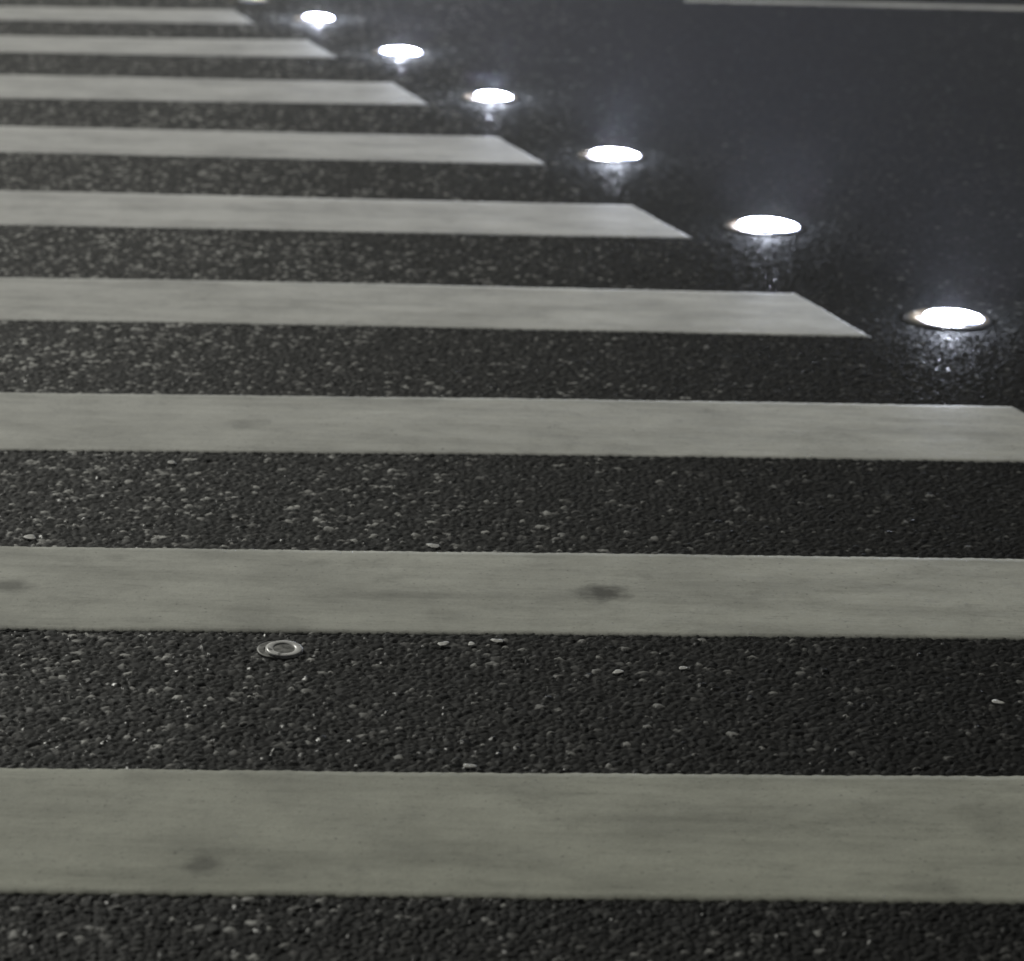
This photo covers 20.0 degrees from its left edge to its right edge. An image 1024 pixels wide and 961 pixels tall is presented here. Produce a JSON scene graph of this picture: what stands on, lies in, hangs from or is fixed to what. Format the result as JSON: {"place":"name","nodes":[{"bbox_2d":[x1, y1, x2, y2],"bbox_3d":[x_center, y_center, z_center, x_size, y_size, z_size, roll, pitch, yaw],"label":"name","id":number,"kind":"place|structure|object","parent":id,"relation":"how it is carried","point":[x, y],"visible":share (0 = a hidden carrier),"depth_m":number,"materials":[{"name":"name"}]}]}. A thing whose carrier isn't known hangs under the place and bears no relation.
{"place":"outdoors","nodes":[
{"label":"outdoors","id":0,"kind":"place"},
{"bbox_2d":[0,0,1023,960],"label":"road","id":1,"kind":"structure","parent":0,"point":[876,154],"depth_m":6.30,"materials":[{"name":"black asphalt"}]},
{"bbox_2d":[23,534,35,539],"bbox_3d":[-0.877,0.103,5.284,0.021,0.003,0.027,-7,20,-27],"label":"pebble","id":2,"kind":"object","parent":1,"relation":"on","point":[31,537],"visible":1,"depth_m":5.28,"materials":[{"name":"stone"}]},
{"bbox_2d":[0,6,254,23],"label":"crosswalk stripe","id":3,"kind":"object","parent":1,"relation":"on","point":[117,15],"visible":1,"depth_m":11.37,"materials":[{"name":"paint"}]},
{"bbox_2d":[0,35,335,58],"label":"crosswalk stripe","id":4,"kind":"object","parent":1,"relation":"on","point":[163,46],"visible":1,"depth_m":10.66,"materials":[{"name":"paint"}]},
{"bbox_2d":[0,75,427,105],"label":"crosswalk stripe","id":5,"kind":"object","parent":1,"relation":"on","point":[44,87],"visible":1,"depth_m":9.80,"materials":[{"name":"paint"}]},
{"bbox_2d":[228,0,272,3],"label":"stud light","id":6,"kind":"object","parent":1,"relation":"on","point":[256,1],"visible":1,"depth_m":11.80,"materials":[{"name":"metal"}]},
{"bbox_2d":[0,126,544,165],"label":"crosswalk stripe","id":7,"kind":"object","parent":1,"relation":"on","point":[275,145],"visible":1,"depth_m":8.90,"materials":[{"name":"paint"}]},
{"bbox_2d":[257,640,302,659],"bbox_3d":[-0.381,0.277,4.774,0.076,0.007,0.064,3,22,-1],"label":"survey marker","id":8,"kind":"object","parent":1,"relation":"on","point":[281,649],"visible":1,"depth_m":4.77,"materials":[{"name":"grey metal"}]},
{"bbox_2d":[291,14,338,22],"bbox_3d":[-0.773,-1.817,11.426,0.188,0.023,0.188,2,17,0],"label":"stud light","id":9,"kind":"object","parent":1,"relation":"on","point":[315,18],"visible":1,"depth_m":11.39,"materials":[{"name":"metal"}]},
{"bbox_2d":[0,191,690,238],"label":"crosswalk stripe","id":10,"kind":"object","parent":1,"relation":"on","point":[141,211],"visible":1,"depth_m":7.97,"materials":[{"name":"paint"}]},
{"bbox_2d":[370,47,424,57],"bbox_3d":[-0.420,-1.574,10.682,0.204,0.023,0.204,2,17,0],"label":"stud light","id":11,"kind":"object","parent":1,"relation":"on","point":[394,52],"visible":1,"depth_m":10.64,"materials":[{"name":"metal"}]},
{"bbox_2d":[426,543,438,548],"bbox_3d":[-0.144,0.119,5.300,0.025,0.002,0.021,4,23,-1],"label":"pebble","id":12,"kind":"object","parent":1,"relation":"on","point":[434,546],"visible":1,"depth_m":5.30,"materials":[{"name":"stone"}]},
{"bbox_2d":[0,277,870,337],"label":"crosswalk stripe","id":13,"kind":"object","parent":1,"relation":"on","point":[206,302],"visible":1,"depth_m":7.00,"materials":[{"name":"paint"}]},
{"bbox_2d":[437,641,448,645],"bbox_3d":[-0.113,0.271,4.819,0.021,0.002,0.017,-4,18,-18],"label":"pebble","id":14,"kind":"object","parent":1,"relation":"on","point":[444,643],"visible":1,"depth_m":4.82,"materials":[{"name":"stone"}]},
{"bbox_2d":[463,763,476,767],"bbox_3d":[-0.063,0.424,4.332,0.021,0.002,0.014,-5,19,-20],"label":"pebble","id":15,"kind":"object","parent":1,"relation":"on","point":[467,765],"visible":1,"depth_m":4.33,"materials":[{"name":"stone"}]},
{"bbox_2d":[460,92,519,103],"bbox_3d":[-0.075,-1.298,9.832,0.204,0.023,0.204,2,17,0],"label":"stud light","id":16,"kind":"object","parent":1,"relation":"on","point":[490,97],"visible":1,"depth_m":9.79,"materials":[{"name":"metal"}]},
{"bbox_2d":[490,639,502,642],"bbox_3d":[-0.025,0.267,4.840,0.022,0.002,0.016,2,22,0],"label":"pebble","id":17,"kind":"object","parent":1,"relation":"on","point":[497,640],"visible":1,"depth_m":4.84,"materials":[{"name":"stone"}]},
{"bbox_2d":[0,768,1023,905],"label":"crosswalk stripe","id":18,"kind":"object","parent":1,"relation":"on","point":[800,839],"visible":1,"depth_m":4.09,"materials":[{"name":"paint"}]},
{"bbox_2d":[0,546,1023,640],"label":"crosswalk stripe","id":19,"kind":"object","parent":1,"relation":"on","point":[168,590],"visible":1,"depth_m":5.06,"materials":[{"name":"paint"}]},
{"bbox_2d":[0,392,1023,463],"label":"crosswalk stripe","id":20,"kind":"object","parent":1,"relation":"on","point":[204,424],"visible":1,"depth_m":6.04,"materials":[{"name":"paint"}]},
{"bbox_2d":[575,149,645,163],"bbox_3d":[0.303,-0.998,8.907,0.220,0.023,0.220,2,17,0],"label":"stud light","id":21,"kind":"object","parent":1,"relation":"on","point":[619,156],"visible":1,"depth_m":8.87,"materials":[{"name":"metal"}]},
{"bbox_2d":[612,669,623,673],"bbox_3d":[0.172,0.311,4.717,0.015,0.002,0.020,11,20,27],"label":"pebble","id":22,"kind":"object","parent":1,"relation":"on","point":[617,671],"visible":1,"depth_m":4.72,"materials":[{"name":"stone"}]},
{"bbox_2d":[723,217,804,236],"bbox_3d":[0.693,-0.702,7.995,0.228,0.023,0.228,2,17,0],"label":"stud light","id":23,"kind":"object","parent":1,"relation":"on","point":[771,227],"visible":1,"depth_m":7.95,"materials":[{"name":"metal"}]},
{"bbox_2d":[685,0,1023,10],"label":"lane line","id":24,"kind":"object","parent":1,"relation":"on","point":[971,7],"visible":1,"depth_m":12.23,"materials":[{"name":"paint"}]},
{"bbox_2d":[903,308,992,330],"bbox_3d":[1.058,-0.396,7.050,0.216,0.023,0.216,2,17,0],"label":"stud light","id":25,"kind":"object","parent":1,"relation":"on","point":[945,318],"visible":1,"depth_m":7.01,"materials":[{"name":"glass"}]},
{"bbox_2d":[992,699,1004,703],"bbox_3d":[0.775,0.353,4.637,0.021,0.002,0.015,10,19,25],"label":"pebble","id":26,"kind":"object","parent":1,"relation":"on","point":[996,701],"visible":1,"depth_m":4.64,"materials":[{"name":"stone"}]}
]}

